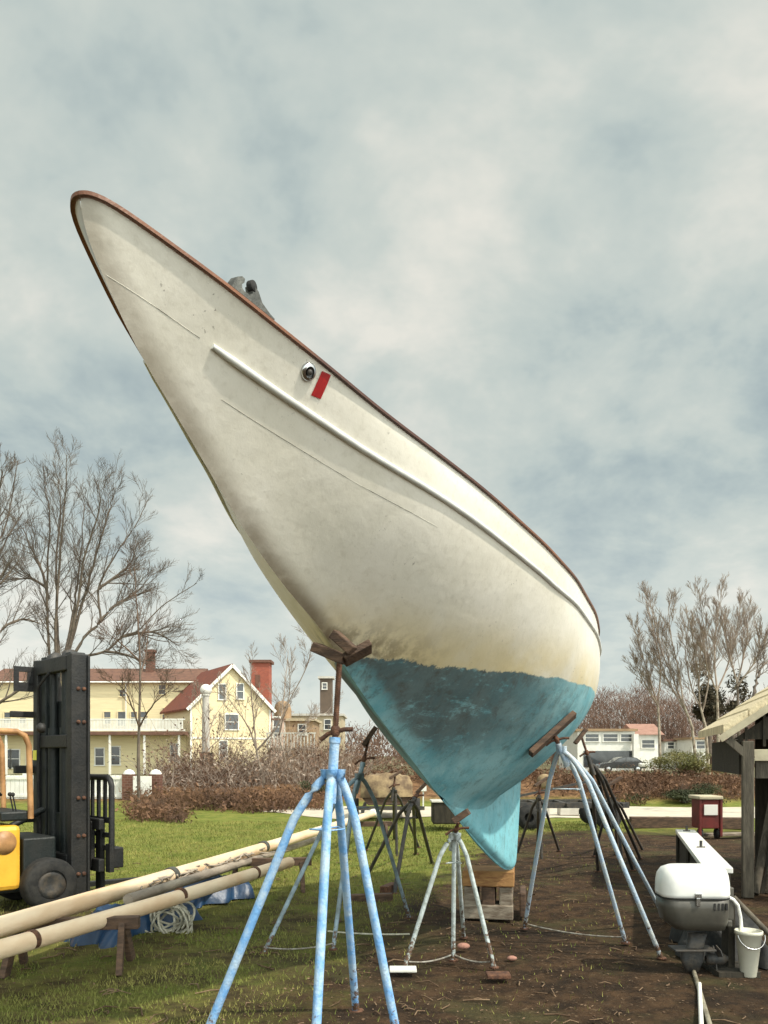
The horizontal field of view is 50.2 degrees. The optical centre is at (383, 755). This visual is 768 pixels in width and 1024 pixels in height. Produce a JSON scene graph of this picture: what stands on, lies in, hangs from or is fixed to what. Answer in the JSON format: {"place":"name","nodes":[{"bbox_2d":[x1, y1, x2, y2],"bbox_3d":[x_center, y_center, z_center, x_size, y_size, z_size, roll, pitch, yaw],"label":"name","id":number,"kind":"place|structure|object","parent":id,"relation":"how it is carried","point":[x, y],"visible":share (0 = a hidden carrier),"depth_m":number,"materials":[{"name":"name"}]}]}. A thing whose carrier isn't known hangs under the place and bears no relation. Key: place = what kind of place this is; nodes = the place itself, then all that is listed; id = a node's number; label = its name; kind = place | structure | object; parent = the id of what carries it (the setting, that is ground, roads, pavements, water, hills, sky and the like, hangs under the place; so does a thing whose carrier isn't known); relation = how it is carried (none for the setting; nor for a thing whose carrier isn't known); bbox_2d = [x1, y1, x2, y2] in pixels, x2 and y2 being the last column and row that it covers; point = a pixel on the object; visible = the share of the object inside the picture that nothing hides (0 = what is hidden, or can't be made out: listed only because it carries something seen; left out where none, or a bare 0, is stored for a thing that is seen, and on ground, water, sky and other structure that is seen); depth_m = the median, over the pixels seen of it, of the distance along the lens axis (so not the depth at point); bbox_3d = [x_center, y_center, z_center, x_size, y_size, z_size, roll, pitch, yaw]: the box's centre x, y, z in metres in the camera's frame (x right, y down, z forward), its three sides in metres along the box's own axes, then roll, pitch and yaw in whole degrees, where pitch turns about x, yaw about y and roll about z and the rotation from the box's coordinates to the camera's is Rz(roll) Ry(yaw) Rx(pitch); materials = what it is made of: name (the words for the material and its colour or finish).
{"place":"outdoors","nodes":[
{"label":"outdoors","id":0,"kind":"place"},
{"bbox_2d":[0,818,630,1023],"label":"grass","id":1,"kind":"structure","parent":0,"point":[312,824],"depth_m":9.58,"materials":[{"name":"plant"}]},
{"bbox_2d":[0,756,767,1023],"bbox_3d":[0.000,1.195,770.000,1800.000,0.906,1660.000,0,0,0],"label":"ground","id":2,"kind":"structure","parent":0,"point":[738,1004],"depth_m":6.64,"materials":[{"name":"soil"}]},
{"bbox_2d":[0,442,76,703],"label":"bare tree","id":3,"kind":"object","parent":2,"relation":"on","point":[7,551],"visible":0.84,"depth_m":26.50,"materials":[{"name":"grey plant"}]},
{"bbox_2d":[5,773,121,798],"bbox_3d":[-11.872,1.099,27.030,6.732,1.002,0.150,0,0,0],"label":"fence","id":4,"kind":"object","parent":2,"relation":"on","point":[16,785],"visible":0.3,"depth_m":26.99,"materials":[{"name":"white paint"}]},
{"bbox_2d":[0,649,137,906],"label":"forklift","id":5,"kind":"object","parent":2,"relation":"on","point":[51,857],"visible":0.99,"depth_m":8.67,"materials":[{"name":"black metal"}]},
{"bbox_2d":[0,915,139,978],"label":"trestle","id":6,"kind":"object","parent":2,"relation":"on","point":[123,925],"visible":0.52,"depth_m":6.07,"materials":[{"name":"brown wood"}]},
{"bbox_2d":[0,857,293,959],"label":"spar","id":7,"kind":"object","parent":6,"relation":"on","point":[24,942],"visible":0.94,"depth_m":6.28,"materials":[{"name":"wood"}]},
{"bbox_2d":[145,901,195,933],"bbox_3d":[-1.905,1.436,7.255,0.503,0.503,0.189,0,0,0],"label":"rope coil","id":8,"kind":"object","parent":7,"relation":"hanging from","point":[182,911],"visible":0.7,"depth_m":7.22,"materials":[{"name":"fabric"}]},
{"bbox_2d":[0,809,376,938],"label":"spar","id":9,"kind":"object","parent":6,"relation":"on","point":[12,923],"visible":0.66,"depth_m":6.69,"materials":[{"name":"white paint"}]},
{"bbox_2d":[140,847,274,889],"bbox_3d":[-1.790,1.167,8.622,0.142,0.132,3.299,0,0,14],"label":"rigging bundle","id":10,"kind":"object","parent":9,"relation":"attached to","point":[187,873],"visible":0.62,"depth_m":8.19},
{"bbox_2d":[0,427,208,686],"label":"bare tree","id":11,"kind":"object","parent":2,"relation":"on","point":[75,616],"visible":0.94,"depth_m":27.87,"materials":[{"name":"grey plant"}]},
{"bbox_2d":[122,769,135,799],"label":"gate pillar","id":12,"kind":"structure","parent":2,"relation":"on","point":[127,776],"depth_m":26.82,"materials":[{"name":"brick"}]},
{"bbox_2d":[64,893,202,948],"bbox_3d":[-2.258,1.423,7.452,0.676,0.343,1.520,0,0,21],"label":"tarpaulin","id":13,"kind":"object","parent":2,"relation":"on","point":[104,939],"visible":0.2,"depth_m":6.87,"materials":[{"name":"plastic"}]},
{"bbox_2d":[88,536,184,802],"bbox_3d":[-7.215,-2.314,23.543,2.436,7.849,3.411,0,0,-24],"label":"bare tree","id":14,"kind":"object","parent":2,"relation":"on","point":[128,678],"visible":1,"depth_m":23.84,"materials":[{"name":"grey plant"}]},
{"bbox_2d":[133,776,151,795],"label":"gate","id":15,"kind":"structure","parent":2,"relation":"on","point":[147,780],"depth_m":26.57,"materials":[{"name":"white paint"}]},
{"bbox_2d":[0,649,285,774],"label":"house","id":16,"kind":"structure","parent":2,"relation":"on","point":[113,722],"depth_m":70.53,"materials":[{"name":"yellow"}]},
{"bbox_2d":[9,749,20,768],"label":"window","id":17,"kind":"structure","parent":16,"relation":"in","point":[15,753],"depth_m":69.57,"materials":[{"name":"glass"}]},
{"bbox_2d":[94,747,104,765],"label":"window","id":18,"kind":"structure","parent":16,"relation":"in","point":[99,752],"depth_m":69.57,"materials":[{"name":"glass"}]},
{"bbox_2d":[111,746,120,765],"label":"window","id":19,"kind":"structure","parent":16,"relation":"in","point":[116,751],"depth_m":69.57,"materials":[{"name":"glass"}]},
{"bbox_2d":[217,683,226,699],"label":"window","id":20,"kind":"structure","parent":16,"relation":"in","point":[220,697],"depth_m":69.78,"materials":[{"name":"glass"}]},
{"bbox_2d":[224,713,239,729],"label":"window","id":21,"kind":"structure","parent":16,"relation":"in","point":[233,717],"depth_m":70.27,"materials":[{"name":"glass"}]},
{"bbox_2d":[235,683,244,699],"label":"window","id":22,"kind":"structure","parent":16,"relation":"in","point":[240,689],"depth_m":70.69,"materials":[{"name":"glass"}]},
{"bbox_2d":[119,797,175,808],"bbox_3d":[-6.165,1.348,21.993,1.329,0.537,2.620,0,0,0],"label":"shrub","id":23,"kind":"object","parent":2,"relation":"on","point":[163,799],"visible":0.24,"depth_m":22.03,"materials":[{"name":"brown plant"}]},
{"bbox_2d":[149,769,162,795],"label":"gate pillar","id":24,"kind":"structure","parent":2,"relation":"on","point":[156,775],"depth_m":26.82,"materials":[{"name":"brick"}]},
{"bbox_2d":[200,684,211,751],"bbox_3d":[-7.612,-0.953,35.000,0.512,4.172,0.499,0,0,0],"label":"street lamp","id":25,"kind":"object","parent":2,"relation":"on","point":[207,688],"visible":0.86,"depth_m":34.86,"materials":[{"name":"metal"}]},
{"bbox_2d":[167,875,254,907],"bbox_3d":[-1.974,1.427,9.069,0.717,0.337,0.959,0,0,39],"label":"tarpaulin","id":26,"kind":"object","parent":2,"relation":"on","point":[243,891],"visible":0.24,"depth_m":8.89,"materials":[{"name":"plastic"}]},
{"bbox_2d":[184,676,243,771],"bbox_3d":[-6.622,-1.008,32.420,1.277,4.363,3.217,0,0,19],"label":"bare tree","id":27,"kind":"object","parent":2,"relation":"on","point":[207,710],"visible":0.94,"depth_m":32.07,"materials":[{"name":"plant"}]},
{"bbox_2d":[115,773,325,824],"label":"russet undergrowth","id":28,"kind":"object","parent":2,"relation":"on","point":[250,801],"visible":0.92,"depth_m":23.63,"materials":[{"name":"brown plant"}]},
{"bbox_2d":[210,642,298,784],"bbox_3d":[-4.535,-1.498,29.502,3.129,5.211,1.928,0,0,0],"label":"bare tree","id":29,"kind":"object","parent":2,"relation":"on","point":[256,715],"visible":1,"depth_m":29.47,"materials":[{"name":"plant"}]},
{"bbox_2d":[107,708,405,791],"bbox_3d":[-4.398,-0.405,31.142,10.928,3.481,7.567,0,0,0],"label":"pale scrub","id":30,"kind":"object","parent":2,"relation":"on","point":[283,772],"visible":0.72,"depth_m":29.57,"materials":[{"name":"plant"}]},
{"bbox_2d":[249,660,273,717],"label":"brick tower","id":31,"kind":"structure","parent":2,"relation":"on","point":[263,676],"depth_m":85.00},
{"bbox_2d":[232,857,311,892],"bbox_3d":[-1.350,1.413,9.600,1.000,0.415,0.519,0,0,-6],"label":"trestle","id":32,"kind":"object","parent":2,"relation":"on","point":[299,861],"visible":0.41,"depth_m":9.55,"materials":[{"name":"brown wood"}]},
{"bbox_2d":[123,836,321,903],"bbox_3d":[-1.495,1.244,10.050,0.088,0.249,6.995,0,0,9],"label":"spar","id":33,"kind":"object","parent":32,"relation":"on","point":[155,890],"visible":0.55,"depth_m":7.94,"materials":[{"name":"wood"}]},
{"bbox_2d":[274,701,290,717],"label":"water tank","id":34,"kind":"object","parent":2,"relation":"on","point":[277,711],"visible":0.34,"depth_m":89.30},
{"bbox_2d":[266,732,315,760],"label":"fence","id":35,"kind":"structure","parent":2,"relation":"on","point":[307,733],"depth_m":59.95,"materials":[{"name":"wood"}]},
{"bbox_2d":[206,630,398,1023],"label":"boat stand","id":36,"kind":"object","parent":2,"relation":"on","point":[333,776],"visible":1,"depth_m":4.31,"materials":[{"name":"blue metal"}]},
{"bbox_2d":[284,718,321,760],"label":"building","id":37,"kind":"structure","parent":2,"relation":"on","point":[299,725],"depth_m":84.00,"materials":[{"name":"beige paint"}]},
{"bbox_2d":[265,624,344,774],"bbox_3d":[-2.730,-2.038,31.075,3.004,6.194,2.914,0,0,-38],"label":"bare tree","id":38,"kind":"object","parent":2,"relation":"on","point":[283,643],"visible":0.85,"depth_m":31.19,"materials":[{"name":"plant"}]},
{"bbox_2d":[298,780,325,796],"bbox_3d":[-2.154,1.037,27.386,1.429,0.709,2.648,0,0,0],"label":"shrub","id":39,"kind":"object","parent":2,"relation":"on","point":[304,784],"visible":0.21,"depth_m":26.93,"materials":[{"name":"green plant"}]},
{"bbox_2d":[291,714,346,765],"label":"building","id":40,"kind":"structure","parent":2,"relation":"on","point":[325,724],"depth_m":96.00,"materials":[{"name":"beige paint"}]},
{"bbox_2d":[318,676,334,713],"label":"building","id":41,"kind":"structure","parent":2,"relation":"on","point":[326,691],"depth_m":100.00,"materials":[{"name":"wood"}]},
{"bbox_2d":[260,726,412,953],"bbox_3d":[-0.355,0.676,7.330,0.679,1.867,1.865,0,0,22],"label":"boat stand","id":42,"kind":"object","parent":2,"relation":"on","point":[357,779],"visible":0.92,"depth_m":6.95,"materials":[{"name":"grey metal"}]},
{"bbox_2d":[345,821,391,840],"bbox_3d":[-0.349,1.413,14.876,1.000,0.415,0.519,0,0,-6],"label":"trestle","id":43,"kind":"object","parent":2,"relation":"on","point":[372,823],"visible":0.29,"depth_m":14.84,"materials":[{"name":"brown wood"}]},
{"bbox_2d":[327,930,409,934],"bbox_3d":[-0.136,1.546,7.112,0.724,0.027,0.016,0,0,9],"label":"rope","id":44,"kind":"object","parent":2,"relation":"on","point":[372,933],"visible":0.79,"depth_m":7.10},
{"bbox_2d":[351,893,392,901],"bbox_3d":[-0.156,1.555,8.920,0.500,0.090,0.100,0,0,-11],"label":"offcut","id":45,"kind":"object","parent":2,"relation":"on","point":[361,897],"visible":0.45,"depth_m":8.89,"materials":[{"name":"brown wood"}]},
{"bbox_2d":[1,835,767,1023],"bbox_3d":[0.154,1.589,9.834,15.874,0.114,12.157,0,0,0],"label":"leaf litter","id":46,"kind":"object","parent":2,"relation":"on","point":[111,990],"visible":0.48,"depth_m":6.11,"materials":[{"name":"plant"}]},
{"bbox_2d":[380,882,397,892],"bbox_3d":[0.060,1.555,9.588,0.100,0.090,0.350,0,0,21],"label":"offcut","id":47,"kind":"object","parent":2,"relation":"on","point":[387,888],"visible":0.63,"depth_m":9.44,"materials":[{"name":"wood"}]},
{"bbox_2d":[365,770,420,855],"bbox_3d":[0.206,0.925,14.226,0.860,1.389,2.566,0,0,16],"label":"boat stand","id":48,"kind":"object","parent":2,"relation":"on","point":[393,794],"visible":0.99,"depth_m":13.06,"materials":[{"name":"metal"}]},
{"bbox_2d":[355,772,425,818],"bbox_3d":[0.095,0.999,20.750,1.790,1.196,3.500,0,0,0],"label":"covered skiff","id":49,"kind":"object","parent":48,"relation":"on","point":[379,784],"visible":0.54,"depth_m":19.30,"materials":[{"name":"beige fabric"}]},
{"bbox_2d":[369,782,433,893],"bbox_3d":[0.242,0.973,11.382,0.897,1.298,3.901,0,0,7],"label":"boat stand","id":50,"kind":"object","parent":2,"relation":"on","point":[409,806],"visible":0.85,"depth_m":10.38,"materials":[{"name":"metal"}]},
{"bbox_2d":[389,966,416,972],"bbox_3d":[0.141,1.588,6.081,0.200,0.022,0.120,0,0,0],"label":"board","id":51,"kind":"object","parent":2,"relation":"on","point":[402,969],"visible":1,"depth_m":6.03,"materials":[{"name":"white paint"}]},
{"bbox_2d":[430,799,460,823],"bbox_3d":[1.334,1.201,17.500,0.680,0.488,0.760,0,0,0],"label":"crate","id":52,"kind":"object","parent":2,"relation":"on","point":[441,812],"visible":0.51,"depth_m":17.15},
{"bbox_2d":[401,808,498,968],"bbox_3d":[0.687,1.002,6.528,0.666,1.218,1.213,0,0,29],"label":"boat stand","id":53,"kind":"object","parent":2,"relation":"on","point":[454,839],"visible":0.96,"depth_m":6.21,"materials":[{"name":"grey metal"}]},
{"bbox_2d":[345,720,558,765],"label":"distant woods","id":54,"kind":"object","parent":2,"relation":"on","point":[381,752],"visible":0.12,"depth_m":123.88,"materials":[{"name":"plant"}]},
{"bbox_2d":[464,900,513,919],"bbox_3d":[1.035,1.525,8.090,0.480,0.140,0.300,0,0,10],"label":"timber","id":55,"kind":"object","parent":2,"relation":"on","point":[496,911],"visible":0.73,"depth_m":7.94,"materials":[{"name":"wood"}]},
{"bbox_2d":[464,886,479,904],"bbox_3d":[0.881,1.375,8.198,0.130,0.185,0.420,0,0,10],"label":"timber","id":56,"kind":"object","parent":55,"relation":"on","point":[469,897],"visible":0.55,"depth_m":8.00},
{"bbox_2d":[482,887,495,904],"bbox_3d":[1.048,1.375,8.169,0.130,0.185,0.420,0,0,10],"label":"timber","id":57,"kind":"object","parent":55,"relation":"on","point":[488,895],"visible":0.76,"depth_m":7.96,"materials":[{"name":"brown wood"}]},
{"bbox_2d":[499,887,512,905],"bbox_3d":[1.216,1.375,8.140,0.130,0.185,0.420,0,0,10],"label":"timber","id":58,"kind":"object","parent":55,"relation":"on","point":[505,895],"visible":0.76,"depth_m":7.93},
{"bbox_2d":[462,865,514,886],"bbox_3d":[1.043,1.200,8.140,0.500,0.155,0.400,0,0,10],"label":"timber","id":59,"kind":"object","parent":58,"relation":"on","point":[491,876],"visible":0.95,"depth_m":7.95,"materials":[{"name":"wood"}]},
{"bbox_2d":[70,190,601,869],"bbox_3d":[0.507,-0.337,6.221,1.949,2.913,7.827,0,0,22],"label":"sailboat","id":60,"kind":"object","parent":59,"relation":"on","point":[454,594],"visible":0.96,"depth_m":4.07,"materials":[{"name":"paint"}]},
{"bbox_2d":[485,971,510,978],"bbox_3d":[0.824,1.586,5.908,0.170,0.030,0.120,0,0,0],"label":"board","id":61,"kind":"object","parent":2,"relation":"on","point":[498,974],"visible":1,"depth_m":5.87,"materials":[{"name":"wood"}]},
{"bbox_2d":[264,806,754,818],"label":"gravel lane","id":62,"kind":"structure","parent":2,"relation":"on","point":[669,811],"depth_m":22.71,"materials":[{"name":"gravel"}]},
{"bbox_2d":[520,885,525,917],"bbox_3d":[1.399,1.470,8.261,0.060,0.240,0.500,0,0,10],"label":"timber","id":63,"kind":"object","parent":2,"relation":"on","point":[522,899],"visible":0.9,"depth_m":8.02,"materials":[{"name":"brown wood"}]},
{"bbox_2d":[517,777,561,858],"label":"boat stand","id":64,"kind":"object","parent":2,"relation":"on","point":[538,802],"visible":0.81,"depth_m":12.82,"materials":[{"name":"metal"}]},
{"bbox_2d":[350,756,754,805],"bbox_3d":[5.593,0.731,28.557,14.892,2.021,6.212,0,0,15],"label":"leafy bank brush","id":65,"kind":"object","parent":2,"relation":"on","point":[638,780],"visible":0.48,"depth_m":27.72,"materials":[{"name":"brown plant"}]},
{"bbox_2d":[519,781,628,829],"bbox_3d":[3.949,1.076,18.285,2.709,1.041,1.630,0,0,0],"label":"flat trailer","id":66,"kind":"object","parent":2,"relation":"on","point":[525,806],"visible":0.37,"depth_m":17.60,"materials":[{"name":"metal"}]},
{"bbox_2d":[520,710,666,959],"bbox_3d":[1.921,0.631,7.037,1.625,1.964,1.566,0,0,0],"label":"boat stand","id":67,"kind":"object","parent":2,"relation":"on","point":[564,754],"visible":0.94,"depth_m":6.58,"materials":[{"name":"blue metal"}]},
{"bbox_2d":[559,729,638,770],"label":"building","id":68,"kind":"structure","parent":2,"relation":"on","point":[606,745],"depth_m":83.98,"materials":[{"name":"white paint"}]},
{"bbox_2d":[584,733,599,741],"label":"window","id":69,"kind":"structure","parent":68,"relation":"in","point":[588,737],"depth_m":83.98,"materials":[{"name":"glass"}]},
{"bbox_2d":[602,733,618,741],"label":"window","id":70,"kind":"structure","parent":68,"relation":"in","point":[606,737],"depth_m":83.98,"materials":[{"name":"glass"}]},
{"bbox_2d":[620,733,632,741],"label":"window","id":71,"kind":"structure","parent":68,"relation":"in","point":[624,737],"depth_m":83.98,"materials":[{"name":"glass"}]},
{"bbox_2d":[573,728,642,871],"bbox_3d":[3.207,0.651,11.341,0.523,1.937,4.078,0,0,23],"label":"boat stand","id":72,"kind":"object","parent":2,"relation":"on","point":[594,769],"visible":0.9,"depth_m":10.48,"materials":[{"name":"metal"}]},
{"bbox_2d":[591,776,643,862],"bbox_3d":[3.838,0.965,13.358,0.668,1.309,2.648,0,0,27],"label":"boat stand","id":73,"kind":"object","parent":2,"relation":"on","point":[611,783],"visible":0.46,"depth_m":12.58,"materials":[{"name":"metal"}]},
{"bbox_2d":[596,757,645,771],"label":"parked car","id":74,"kind":"object","parent":2,"relation":"on","point":[617,761],"visible":0.75,"depth_m":75.15,"materials":[{"name":"paint"}]},
{"bbox_2d":[622,724,670,769],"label":"house","id":75,"kind":"structure","parent":2,"relation":"on","point":[648,742],"depth_m":86.00,"materials":[{"name":"white paint"}]},
{"bbox_2d":[641,739,655,748],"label":"window","id":76,"kind":"structure","parent":75,"relation":"in","point":[645,743],"depth_m":85.98,"materials":[{"name":"glass"}]},
{"bbox_2d":[622,591,670,769],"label":"bare tree","id":77,"kind":"object","parent":2,"relation":"on","point":[645,676],"visible":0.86,"depth_m":57.33,"materials":[{"name":"plant"}]},
{"bbox_2d":[637,582,696,756],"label":"bare tree","id":78,"kind":"object","parent":2,"relation":"on","point":[659,670],"visible":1,"depth_m":55.29,"materials":[{"name":"grey wood"}]},
{"bbox_2d":[661,739,676,768],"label":"house","id":79,"kind":"structure","parent":2,"relation":"on","point":[668,745],"depth_m":95.00,"materials":[{"name":"white paint"}]},
{"bbox_2d":[578,678,767,765],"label":"distant woods","id":80,"kind":"object","parent":2,"relation":"on","point":[631,716],"visible":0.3,"depth_m":110.11,"materials":[{"name":"plant"}]},
{"bbox_2d":[616,780,730,803],"bbox_3d":[9.082,1.181,26.189,3.695,0.821,2.331,0,0,0],"label":"shrub","id":81,"kind":"object","parent":2,"relation":"on","point":[680,795],"visible":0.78,"depth_m":25.98,"materials":[{"name":"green plant"}]},
{"bbox_2d":[629,816,740,828],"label":"beam","id":82,"kind":"structure","parent":2,"relation":"on","point":[671,822],"depth_m":17.88,"materials":[{"name":"brown wood"}]},
{"bbox_2d":[641,749,730,776],"bbox_3d":[10.798,0.224,29.298,3.239,1.181,2.235,0,0,-30],"label":"shrub","id":83,"kind":"object","parent":2,"relation":"on","point":[691,763],"visible":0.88,"depth_m":29.11,"materials":[{"name":"green plant"}]},
{"bbox_2d":[673,737,712,768],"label":"garage","id":84,"kind":"structure","parent":2,"relation":"on","point":[684,744],"depth_m":90.73,"materials":[{"name":"white paint"}]},
{"bbox_2d":[696,740,704,748],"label":"window","id":85,"kind":"structure","parent":84,"relation":"in","point":[700,744],"depth_m":89.97,"materials":[{"name":"glass"}]},
{"bbox_2d":[666,575,723,774],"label":"bare tree","id":86,"kind":"object","parent":2,"relation":"on","point":[694,667],"visible":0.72,"depth_m":54.60,"materials":[{"name":"plant"}]},
{"bbox_2d":[697,982,703,1023],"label":"pipe","id":87,"kind":"object","parent":2,"relation":"on","point":[700,1005],"visible":1,"depth_m":5.13,"materials":[{"name":"white paint"}]},
{"bbox_2d":[692,970,711,1023],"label":"pipe","id":88,"kind":"object","parent":2,"relation":"on","point":[705,1008],"visible":0.33,"depth_m":5.13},
{"bbox_2d":[675,825,732,886],"bbox_3d":[3.156,1.215,8.225,0.232,0.770,3.486,0,0,16],"label":"workbench","id":89,"kind":"object","parent":2,"relation":"on","point":[693,846],"visible":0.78,"depth_m":8.14,"materials":[{"name":"white paint"}]},
{"bbox_2d":[688,795,722,838],"bbox_3d":[6.206,1.187,15.815,0.460,0.825,0.580,0,0,0],"label":"tool cart","id":90,"kind":"object","parent":2,"relation":"on","point":[707,811],"visible":0.91,"depth_m":15.56,"materials":[{"name":"red metal"}]},
{"bbox_2d":[680,572,754,773],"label":"bare tree","id":91,"kind":"object","parent":2,"relation":"on","point":[701,642],"visible":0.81,"depth_m":52.97,"materials":[{"name":"plant"}]},
{"bbox_2d":[669,904,767,968],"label":"tarpaulin","id":92,"kind":"object","parent":2,"relation":"on","point":[679,937],"visible":0.13,"depth_m":6.41,"materials":[{"name":"black rubber"}]},
{"bbox_2d":[689,657,747,756],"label":"evergreen tree","id":93,"kind":"object","parent":2,"relation":"on","point":[707,712],"visible":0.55,"depth_m":74.38,"materials":[{"name":"green plant"}]},
{"bbox_2d":[706,684,751,739],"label":"evergreen tree","id":94,"kind":"object","parent":2,"relation":"on","point":[723,710],"visible":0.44,"depth_m":71.93,"materials":[{"name":"green plant"}]},
{"bbox_2d":[704,832,754,836],"bbox_3d":[6.673,1.550,16.051,1.412,0.050,0.220,0,0,-12],"label":"plank","id":95,"kind":"object","parent":2,"relation":"on","point":[725,834],"visible":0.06,"depth_m":15.96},
{"bbox_2d":[702,905,760,977],"bbox_3d":[2.555,1.350,6.080,0.300,0.500,0.400,0,0,0],"label":"motor stand","id":96,"kind":"object","parent":2,"relation":"on","point":[730,968],"visible":0.64,"depth_m":6.02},
{"bbox_2d":[655,863,743,971],"bbox_3d":[2.321,1.197,5.999,0.634,0.794,0.358,0,0,0],"label":"outboard motor","id":97,"kind":"object","parent":96,"relation":"on","point":[694,896],"visible":0.99,"depth_m":5.86,"materials":[{"name":"white plastic"}]},
{"bbox_2d":[734,895,767,935],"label":"pipe","id":98,"kind":"object","parent":96,"relation":"on","point":[755,919],"visible":0.78,"depth_m":6.05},
{"bbox_2d":[698,687,767,897],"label":"shed","id":99,"kind":"structure","parent":2,"relation":"on","point":[739,756],"depth_m":9.21,"materials":[{"name":"wood"}]},
{"bbox_2d":[700,594,767,776],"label":"bare tree","id":100,"kind":"object","parent":2,"relation":"on","point":[744,631],"visible":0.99,"depth_m":49.81,"materials":[{"name":"grey plant"}]},
{"bbox_2d":[734,927,765,977],"bbox_3d":[2.631,1.429,5.911,0.200,0.334,0.196,0,0,0],"label":"bucket","id":101,"kind":"object","parent":2,"relation":"on","point":[748,943],"visible":1,"depth_m":5.85,"materials":[{"name":"plastic"}]},
{"bbox_2d":[751,643,767,697],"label":"bare tree","id":102,"kind":"object","parent":2,"relation":"on","point":[765,662],"visible":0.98,"depth_m":22.40,"materials":[{"name":"grey plant"}]},
{"bbox_2d":[754,804,767,894],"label":"pole","id":103,"kind":"object","parent":2,"relation":"on","point":[760,863],"visible":0.85,"depth_m":9.46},
{"bbox_2d":[760,867,767,893],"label":"pole","id":104,"kind":"object","parent":2,"relation":"on","point":[763,886],"visible":0.8,"depth_m":9.45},
{"bbox_2d":[0,0,767,755],"label":"sky","id":105,"kind":"structure","parent":0,"point":[533,234],"materials":[{"name":"grey"}]},
{"bbox_2d":[557,808,578,814],"bbox_3d":[4.905,1.400,21.800,0.520,0.380,0.400,0,0,0],"label":"concrete block","id":106,"kind":"object","parent":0,"point":[567,811],"depth_m":21.60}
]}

